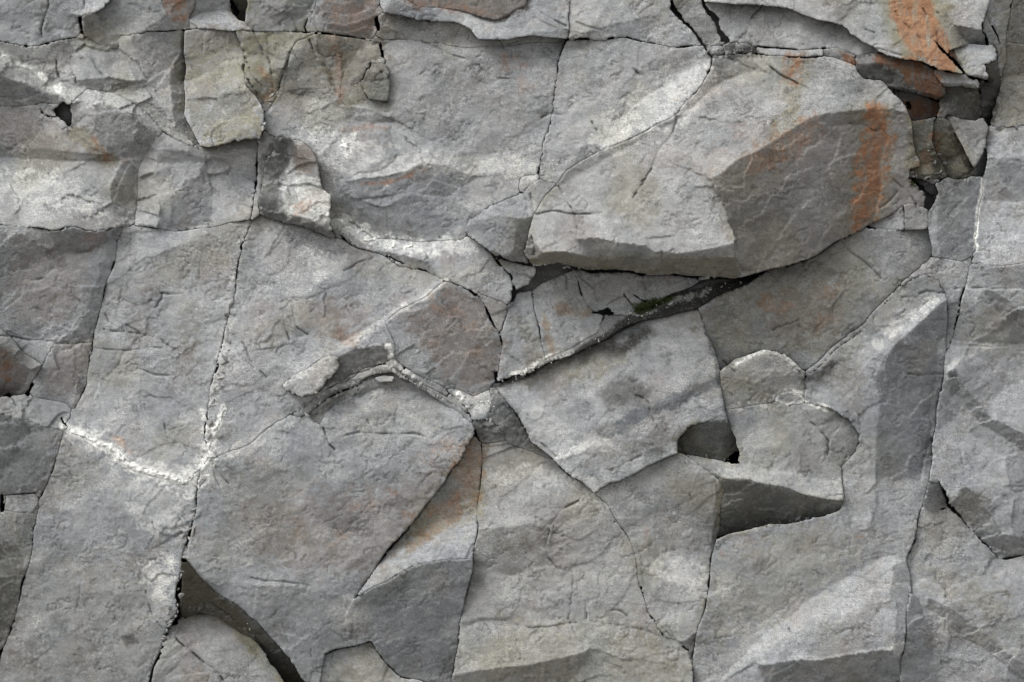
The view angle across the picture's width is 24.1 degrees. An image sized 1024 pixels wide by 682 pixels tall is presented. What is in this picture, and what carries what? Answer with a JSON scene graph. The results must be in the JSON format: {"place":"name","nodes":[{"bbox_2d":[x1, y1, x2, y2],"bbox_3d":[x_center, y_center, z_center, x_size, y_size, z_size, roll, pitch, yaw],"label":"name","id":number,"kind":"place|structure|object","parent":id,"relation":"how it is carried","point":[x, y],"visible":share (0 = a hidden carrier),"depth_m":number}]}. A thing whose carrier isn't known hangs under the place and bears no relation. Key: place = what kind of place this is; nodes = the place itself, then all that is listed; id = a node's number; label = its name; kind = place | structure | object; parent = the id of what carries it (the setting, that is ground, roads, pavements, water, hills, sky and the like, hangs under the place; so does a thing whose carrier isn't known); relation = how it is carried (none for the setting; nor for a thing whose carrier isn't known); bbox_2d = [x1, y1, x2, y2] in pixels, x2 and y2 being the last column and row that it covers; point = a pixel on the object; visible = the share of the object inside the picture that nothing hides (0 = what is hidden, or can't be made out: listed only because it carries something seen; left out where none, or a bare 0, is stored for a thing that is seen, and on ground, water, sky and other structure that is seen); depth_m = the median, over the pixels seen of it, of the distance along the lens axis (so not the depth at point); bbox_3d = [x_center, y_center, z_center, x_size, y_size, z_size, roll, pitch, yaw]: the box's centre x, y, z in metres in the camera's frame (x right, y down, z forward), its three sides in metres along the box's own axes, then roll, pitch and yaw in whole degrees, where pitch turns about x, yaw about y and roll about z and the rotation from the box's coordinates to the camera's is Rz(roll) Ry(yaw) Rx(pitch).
{"place":"outdoors","nodes":[
{"label":"outdoors","id":0,"kind":"place"},
{"bbox_2d":[0,0,1023,681],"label":"cliff bedrock","id":1,"kind":"structure","parent":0,"point":[548,272],"depth_m":18.17},
{"bbox_2d":[0,329,40,396],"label":"rock block","id":2,"kind":"object","parent":1,"relation":"attached to","point":[19,369],"visible":0.98,"depth_m":17.96},
{"bbox_2d":[0,225,121,364],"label":"rock block","id":3,"kind":"object","parent":2,"relation":"on","point":[52,285],"visible":1,"depth_m":18.00},
{"bbox_2d":[0,89,161,231],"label":"rock block","id":4,"kind":"object","parent":3,"relation":"on","point":[83,174],"visible":1,"depth_m":17.98},
{"bbox_2d":[37,102,55,115],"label":"rock flake","id":5,"kind":"object","parent":4,"relation":"on","point":[45,108],"visible":1,"depth_m":18.03},
{"bbox_2d":[50,116,71,131],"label":"rock flake","id":6,"kind":"object","parent":4,"relation":"on","point":[62,124],"visible":1,"depth_m":18.02},
{"bbox_2d":[231,0,247,20],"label":"crevice","id":7,"kind":"object","parent":1,"relation":"on","point":[241,5],"visible":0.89,"depth_m":18.19},
{"bbox_2d":[177,561,304,681],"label":"rock block","id":8,"kind":"object","parent":1,"relation":"on","point":[197,590],"visible":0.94,"depth_m":17.93},
{"bbox_2d":[186,373,474,681],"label":"rock slab","id":9,"kind":"object","parent":8,"relation":"on","point":[304,523],"visible":1,"depth_m":17.93},
{"bbox_2d":[198,478,204,486],"bbox_3d":[-2.318,1.061,17.947,0.054,0.078,0.022,0,0,0],"label":"rock chip","id":10,"kind":"object","parent":9,"relation":"on","point":[201,481],"visible":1,"depth_m":17.94},
{"bbox_2d":[205,215,443,457],"bbox_3d":[-1.417,-0.033,18.014,1.810,1.840,0.220,0,0,0],"label":"rock slab","id":11,"kind":"object","parent":9,"relation":"on","point":[305,298],"visible":1,"depth_m":17.98},
{"bbox_2d":[206,420,211,426],"bbox_3d":[-2.266,0.619,17.969,0.046,0.052,0.030,0,0,0],"label":"rock chip","id":12,"kind":"object","parent":11,"relation":"on","point":[209,423],"visible":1,"depth_m":17.96},
{"bbox_2d":[251,130,274,219],"bbox_3d":[-1.870,-1.247,18.025,0.203,0.685,0.186,0,0,0],"label":"rock","id":13,"kind":"object","parent":11,"relation":"on","point":[266,143],"visible":0.85,"depth_m":17.95},
{"bbox_2d":[258,137,334,237],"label":"rock block","id":14,"kind":"object","parent":11,"relation":"on","point":[293,191],"visible":1,"depth_m":17.79},
{"bbox_2d":[283,355,339,396],"bbox_3d":[-1.503,0.264,17.945,0.435,0.313,0.170,0,0,0],"label":"rock flake","id":15,"kind":"object","parent":11,"relation":"on","point":[312,379],"visible":1,"depth_m":17.89},
{"bbox_2d":[333,365,377,385],"bbox_3d":[-1.181,0.257,18.055,0.348,0.169,0.138,0,0,0],"label":"rock flake","id":16,"kind":"object","parent":11,"relation":"on","point":[354,375],"visible":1,"depth_m":18.01},
{"bbox_2d":[309,387,357,423],"bbox_3d":[-1.346,0.491,18.060,0.387,0.290,0.186,0,0,0],"label":"rock ledge","id":17,"kind":"object","parent":9,"relation":"on","point":[317,414],"visible":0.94,"depth_m":18.01},
{"bbox_2d":[293,358,472,422],"bbox_3d":[-0.974,0.375,18.034,1.361,0.493,0.179,0,0,0],"label":"rock ledge","id":18,"kind":"object","parent":9,"relation":"on","point":[407,374],"visible":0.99,"depth_m":17.99},
{"bbox_2d":[375,375,393,382],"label":"rock flake","id":19,"kind":"object","parent":9,"relation":"on","point":[382,378],"visible":1,"depth_m":17.99},
{"bbox_2d":[358,436,481,595],"bbox_3d":[-0.696,1.319,18.003,0.942,1.212,0.286,0,0,0],"label":"rock block","id":20,"kind":"object","parent":9,"relation":"on","point":[444,526],"visible":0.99,"depth_m":17.99},
{"bbox_2d":[410,379,467,412],"bbox_3d":[-0.553,0.408,18.031,0.440,0.266,0.145,0,0,0],"label":"rock flake","id":21,"kind":"object","parent":9,"relation":"on","point":[450,398],"visible":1,"depth_m":17.98},
{"bbox_2d":[330,217,512,303],"bbox_3d":[-0.684,-0.610,18.029,1.380,0.670,0.185,0,0,0],"label":"rock block","id":22,"kind":"object","parent":1,"relation":"attached to","point":[468,263],"visible":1,"depth_m":17.97},
{"bbox_2d":[264,32,563,241],"bbox_3d":[-0.743,-1.537,18.045,2.274,1.595,0.312,0,0,0],"label":"rock slab","id":23,"kind":"object","parent":22,"relation":"on","point":[444,142],"visible":0.98,"depth_m":18.00},
{"bbox_2d":[236,31,314,110],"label":"rock block","id":24,"kind":"object","parent":23,"relation":"on","point":[266,55],"visible":1,"depth_m":17.98},
{"bbox_2d":[245,0,316,31],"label":"rock block","id":25,"kind":"object","parent":24,"relation":"on","point":[277,15],"visible":1,"depth_m":17.96},
{"bbox_2d":[311,0,383,38],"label":"rock block","id":26,"kind":"object","parent":23,"relation":"on","point":[355,18],"visible":0.99,"depth_m":17.98},
{"bbox_2d":[316,34,381,105],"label":"rock block","id":27,"kind":"object","parent":23,"relation":"on","point":[357,55],"visible":1,"depth_m":18.04},
{"bbox_2d":[361,63,389,100],"bbox_3d":[-1.025,-1.944,17.996,0.230,0.299,0.165,0,0,0],"label":"rock flake","id":28,"kind":"object","parent":23,"relation":"on","point":[375,83],"visible":1,"depth_m":17.95},
{"bbox_2d":[376,13,564,47],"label":"rock block","id":29,"kind":"object","parent":23,"relation":"on","point":[393,26],"visible":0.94,"depth_m":18.02},
{"bbox_2d":[380,0,569,39],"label":"rock flake","id":30,"kind":"object","parent":29,"relation":"on","point":[545,18],"visible":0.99,"depth_m":17.94},
{"bbox_2d":[408,0,525,19],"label":"rock block","id":31,"kind":"object","parent":30,"relation":"on","point":[494,9],"visible":0.99,"depth_m":17.96},
{"bbox_2d":[465,179,555,262],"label":"rock block","id":32,"kind":"object","parent":22,"relation":"on","point":[502,228],"visible":0.96,"depth_m":17.80},
{"bbox_2d":[519,174,538,192],"bbox_3d":[0.126,-1.180,18.002,0.152,0.150,0.140,0,0,0],"label":"rock","id":33,"kind":"object","parent":32,"relation":"on","point":[525,182],"visible":0.94,"depth_m":17.94},
{"bbox_2d":[539,38,711,183],"bbox_3d":[0.852,-1.732,18.008,1.312,1.112,0.233,0,0,0],"label":"rock slab","id":34,"kind":"object","parent":32,"relation":"on","point":[611,92],"visible":0.97,"depth_m":17.98},
{"bbox_2d":[568,0,700,46],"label":"rock slab","id":35,"kind":"object","parent":34,"relation":"on","point":[655,21],"visible":1,"depth_m":17.97},
{"bbox_2d":[386,282,501,395],"bbox_3d":[-0.513,-0.016,18.020,0.883,0.866,0.235,0,0,0],"label":"rock block","id":36,"kind":"object","parent":1,"relation":"attached to","point":[446,335],"visible":0.99,"depth_m":17.96},
{"bbox_2d":[477,293,506,330],"bbox_3d":[-0.147,-0.219,18.038,0.230,0.287,0.150,0,0,0],"label":"rock flake","id":37,"kind":"object","parent":36,"relation":"on","point":[498,308],"visible":1,"depth_m":17.99},
{"bbox_2d":[498,259,535,289],"bbox_3d":[0.039,-0.501,18.018,0.284,0.232,0.138,0,0,0],"label":"rock flake","id":38,"kind":"object","parent":1,"relation":"attached to","point":[522,275],"visible":1,"depth_m":17.96},
{"bbox_2d":[487,388,550,458],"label":"rock block","id":39,"kind":"object","parent":1,"relation":"attached to","point":[505,418],"visible":0.97,"depth_m":18.05},
{"bbox_2d":[532,269,602,358],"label":"rock block","id":40,"kind":"object","parent":1,"relation":"attached to","point":[567,318],"visible":1,"depth_m":18.01},
{"bbox_2d":[677,420,738,460],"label":"rock block","id":41,"kind":"object","parent":1,"relation":"on","point":[714,439],"visible":0.94,"depth_m":18.04},
{"bbox_2d":[706,45,723,55],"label":"rock block","id":42,"kind":"object","parent":1,"relation":"on","point":[720,52],"visible":0.98,"depth_m":18.05},
{"bbox_2d":[673,0,723,45],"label":"rock block","id":43,"kind":"object","parent":42,"relation":"on","point":[696,17],"visible":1,"depth_m":18.05},
{"bbox_2d":[722,42,756,55],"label":"rock block","id":44,"kind":"object","parent":1,"relation":"on","point":[745,48],"visible":0.93,"depth_m":18.03},
{"bbox_2d":[717,478,842,536],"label":"rock block","id":45,"kind":"object","parent":1,"relation":"on","point":[751,503],"visible":0.94,"depth_m":18.05},
{"bbox_2d":[687,402,858,500],"bbox_3d":[1.969,0.833,18.006,1.316,0.754,0.267,0,0,0],"label":"rock block","id":46,"kind":"object","parent":45,"relation":"on","point":[807,449],"visible":1,"depth_m":17.98},
{"bbox_2d":[720,350,804,409],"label":"rock block","id":47,"kind":"object","parent":46,"relation":"on","point":[762,377],"visible":1,"depth_m":17.93},
{"bbox_2d":[775,391,804,404],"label":"rock flake","id":48,"kind":"object","parent":46,"relation":"on","point":[790,398],"visible":1,"depth_m":17.99},
{"bbox_2d":[698,227,931,369],"bbox_3d":[2.292,-0.321,18.096,1.793,1.084,0.316,0,0,0],"label":"rock block","id":49,"kind":"object","parent":1,"relation":"on","point":[807,314],"visible":0.98,"depth_m":18.05},
{"bbox_2d":[524,54,924,280],"bbox_3d":[1.597,-1.303,17.755,3.013,1.702,0.619,0,0,0],"label":"rock block","id":50,"kind":"object","parent":49,"relation":"on","point":[738,165],"visible":1,"depth_m":17.66},
{"bbox_2d":[757,47,822,56],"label":"rock flake","id":51,"kind":"object","parent":50,"relation":"on","point":[788,53],"visible":0.99,"depth_m":17.95},
{"bbox_2d":[823,47,855,64],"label":"rock block","id":52,"kind":"object","parent":50,"relation":"on","point":[840,54],"visible":0.87,"depth_m":17.98},
{"bbox_2d":[855,53,945,99],"bbox_3d":[2.911,-1.989,17.965,0.713,0.357,0.266,0,0,0],"label":"rock ledge","id":53,"kind":"object","parent":50,"relation":"on","point":[907,76],"visible":0.98,"depth_m":17.89},
{"bbox_2d":[706,2,877,55],"bbox_3d":[2.115,-2.352,18.056,1.317,0.434,0.263,0,0,0],"label":"rock slab","id":54,"kind":"object","parent":53,"relation":"on","point":[763,25],"visible":0.98,"depth_m":18.02},
{"bbox_2d":[704,0,989,73],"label":"rock slab","id":55,"kind":"object","parent":53,"relation":"on","point":[921,30],"visible":1,"depth_m":17.84},
{"bbox_2d":[869,207,904,229],"bbox_3d":[2.819,-0.922,18.012,0.285,0.188,0.165,0,0,0],"label":"rock flake","id":56,"kind":"object","parent":49,"relation":"on","point":[895,220],"visible":0.99,"depth_m":17.95},
{"bbox_2d":[904,203,928,229],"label":"rock flake","id":57,"kind":"object","parent":49,"relation":"on","point":[916,217],"visible":1,"depth_m":17.90},
{"bbox_2d":[893,91,939,120],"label":"rock block","id":58,"kind":"object","parent":1,"relation":"on","point":[922,107],"visible":0.88,"depth_m":18.12},
{"bbox_2d":[915,179,937,200],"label":"rock block","id":59,"kind":"object","parent":1,"relation":"on","point":[930,188],"visible":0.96,"depth_m":18.04},
{"bbox_2d":[909,117,946,184],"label":"rock block","id":60,"kind":"object","parent":59,"relation":"on","point":[922,135],"visible":0.98,"depth_m":17.91},
{"bbox_2d":[978,60,1000,125],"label":"rock block","id":61,"kind":"object","parent":1,"relation":"on","point":[989,91],"visible":0.92,"depth_m":18.05},
{"bbox_2d":[949,44,996,79],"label":"rock block","id":62,"kind":"object","parent":61,"relation":"on","point":[971,59],"visible":1,"depth_m":17.84},
{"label":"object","id":63,"kind":"structure","parent":0,"visible":0},
{"bbox_2d":[0,495,38,648],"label":"rock block","id":64,"kind":"object","parent":63,"relation":"on","point":[16,535],"visible":1,"depth_m":17.98},
{"bbox_2d":[5,494,38,512],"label":"rock block","id":65,"kind":"object","parent":64,"relation":"on","point":[22,503],"visible":1,"depth_m":17.96},
{"bbox_2d":[0,414,62,496],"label":"rock block","id":66,"kind":"object","parent":65,"relation":"on","point":[29,451],"visible":1,"depth_m":17.96},
{"bbox_2d":[0,394,70,429],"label":"rock ledge","id":67,"kind":"object","parent":66,"relation":"on","point":[44,412],"visible":0.99,"depth_m":18.00},
{"bbox_2d":[0,429,199,681],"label":"rock slab","id":68,"kind":"object","parent":63,"relation":"on","point":[100,583],"visible":1,"depth_m":18.00},
{"bbox_2d":[61,220,250,484],"bbox_3d":[-2.671,0.086,18.055,1.436,2.006,0.238,0,0,0],"label":"rock slab","id":69,"kind":"object","parent":68,"relation":"on","point":[142,404],"visible":1,"depth_m":18.03},
{"bbox_2d":[30,342,91,408],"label":"rock block","id":70,"kind":"object","parent":69,"relation":"on","point":[61,375],"visible":1,"depth_m":18.03},
{"bbox_2d":[134,132,258,231],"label":"rock block","id":71,"kind":"object","parent":69,"relation":"on","point":[182,186],"visible":1,"depth_m":18.02},
{"bbox_2d":[0,30,199,145],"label":"rock block","id":72,"kind":"object","parent":71,"relation":"on","point":[146,71],"visible":0.98,"depth_m":17.97},
{"bbox_2d":[0,0,109,45],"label":"rock slab","id":73,"kind":"object","parent":72,"relation":"on","point":[32,22],"visible":0.98,"depth_m":17.98},
{"bbox_2d":[82,0,195,48],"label":"rock block","id":74,"kind":"object","parent":72,"relation":"on","point":[111,22],"visible":0.98,"depth_m":17.95},
{"bbox_2d":[184,29,264,146],"bbox_3d":[-2.159,-1.899,17.974,0.642,0.923,0.332,0,0,0],"label":"rock slab","id":75,"kind":"object","parent":71,"relation":"on","point":[223,105],"visible":0.99,"depth_m":17.93},
{"bbox_2d":[189,0,251,30],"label":"rock block","id":76,"kind":"object","parent":75,"relation":"on","point":[214,14],"visible":1,"depth_m":18.02},
{"bbox_2d":[228,298,233,307],"bbox_3d":[-2.110,-0.283,18.009,0.044,0.075,0.030,0,0,0],"label":"rock chip","id":77,"kind":"object","parent":69,"relation":"on","point":[230,302],"visible":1,"depth_m":18.00},
{"bbox_2d":[152,613,283,681],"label":"rock block","id":78,"kind":"object","parent":63,"relation":"on","point":[200,647],"visible":1,"depth_m":18.02},
{"bbox_2d":[320,641,422,681],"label":"rock block","id":79,"kind":"object","parent":63,"relation":"on","point":[364,662],"visible":1,"depth_m":18.10},
{"bbox_2d":[452,441,692,681],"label":"rock slab","id":80,"kind":"object","parent":63,"relation":"on","point":[554,593],"visible":1,"depth_m":17.98},
{"bbox_2d":[473,420,504,443],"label":"rock block","id":81,"kind":"object","parent":80,"relation":"on","point":[488,432],"visible":1,"depth_m":18.01},
{"bbox_2d":[447,388,491,419],"bbox_3d":[-0.317,0.477,18.061,0.340,0.247,0.158,0,0,0],"label":"mineral crust","id":82,"kind":"object","parent":81,"relation":"on","point":[480,412],"visible":1,"depth_m":18.00},
{"bbox_2d":[491,308,727,492],"bbox_3d":[0.739,0.450,18.025,1.791,1.396,0.283,0,0,0],"label":"rock block","id":83,"kind":"object","parent":80,"relation":"on","point":[627,401],"visible":1,"depth_m":17.95},
{"bbox_2d":[497,291,545,380],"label":"rock block","id":84,"kind":"object","parent":83,"relation":"on","point":[522,349],"visible":0.98,"depth_m":18.01},
{"bbox_2d":[515,272,762,377],"bbox_3d":[0.967,-0.123,18.113,1.887,0.802,0.362,0,0,0],"label":"soil strip","id":85,"kind":"object","parent":83,"relation":"on","point":[697,298],"visible":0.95,"depth_m":18.03},
{"bbox_2d":[576,270,698,315],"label":"rock block","id":86,"kind":"object","parent":85,"relation":"on","point":[617,293],"visible":1,"depth_m":18.02},
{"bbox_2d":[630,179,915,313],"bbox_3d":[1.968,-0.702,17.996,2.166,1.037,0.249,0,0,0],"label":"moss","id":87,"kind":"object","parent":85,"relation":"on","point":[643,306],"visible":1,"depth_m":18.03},
{"bbox_2d":[595,453,723,657],"bbox_3d":[1.118,1.623,18.131,0.989,1.566,0.384,0,0,0],"label":"rock block","id":88,"kind":"object","parent":80,"relation":"on","point":[666,513],"visible":1,"depth_m":18.00},
{"bbox_2d":[692,274,947,681],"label":"rock slab","id":89,"kind":"object","parent":63,"relation":"on","point":[821,599],"visible":1,"depth_m":17.94},
{"bbox_2d":[900,482,1023,681],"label":"rock slab","id":90,"kind":"object","parent":63,"relation":"on","point":[965,615],"visible":1,"depth_m":18.03},
{"bbox_2d":[929,263,1023,558],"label":"rock slab","id":91,"kind":"object","parent":90,"relation":"on","point":[977,470],"visible":1,"depth_m":18.00},
{"bbox_2d":[901,257,972,348],"bbox_3d":[3.192,-0.287,17.990,0.593,0.692,0.259,0,0,0],"label":"rock slab","id":92,"kind":"object","parent":91,"relation":"on","point":[951,276],"visible":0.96,"depth_m":17.93},
{"bbox_2d":[928,176,982,261],"bbox_3d":[3.330,-0.917,17.987,0.451,0.653,0.228,0,0,0],"label":"rock slab","id":93,"kind":"object","parent":92,"relation":"on","point":[952,219],"visible":1,"depth_m":17.93},
{"bbox_2d":[932,118,973,179],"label":"rock block","id":94,"kind":"object","parent":93,"relation":"on","point":[947,144],"visible":0.95,"depth_m":18.04},
{"bbox_2d":[946,115,988,166],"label":"rock block","id":95,"kind":"object","parent":94,"relation":"on","point":[971,135],"visible":1,"depth_m":17.92},
{"bbox_2d":[937,86,981,120],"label":"rock block","id":96,"kind":"object","parent":95,"relation":"on","point":[961,102],"visible":0.97,"depth_m":18.00},
{"bbox_2d":[934,69,978,88],"bbox_3d":[3.325,-1.957,17.912,0.360,0.157,0.160,0,0,0],"label":"rock flake","id":97,"kind":"object","parent":96,"relation":"on","point":[946,79],"visible":1,"depth_m":17.86},
{"bbox_2d":[973,149,986,176],"bbox_3d":[3.533,-1.346,18.104,0.107,0.221,0.205,0,0,11],"label":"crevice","id":98,"kind":"object","parent":93,"relation":"on","point":[979,169],"visible":0.91,"depth_m":18.04},
{"bbox_2d":[972,125,1023,265],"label":"rock slab","id":99,"kind":"object","parent":91,"relation":"on","point":[999,239],"visible":0.99,"depth_m":17.96},
{"bbox_2d":[991,42,1023,127],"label":"rock slab","id":100,"kind":"object","parent":99,"relation":"on","point":[1008,110],"visible":1,"depth_m":18.04},
{"bbox_2d":[986,0,1011,76],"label":"rock flake","id":101,"kind":"object","parent":100,"relation":"on","point":[998,13],"visible":0.99,"depth_m":17.93},
{"bbox_2d":[983,16,1000,55],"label":"rock flake","id":102,"kind":"object","parent":101,"relation":"on","point":[989,32],"visible":0.94,"depth_m":17.91},
{"bbox_2d":[1006,0,1023,43],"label":"rock slab","id":103,"kind":"object","parent":100,"relation":"on","point":[1015,32],"visible":1,"depth_m":17.97}
]}

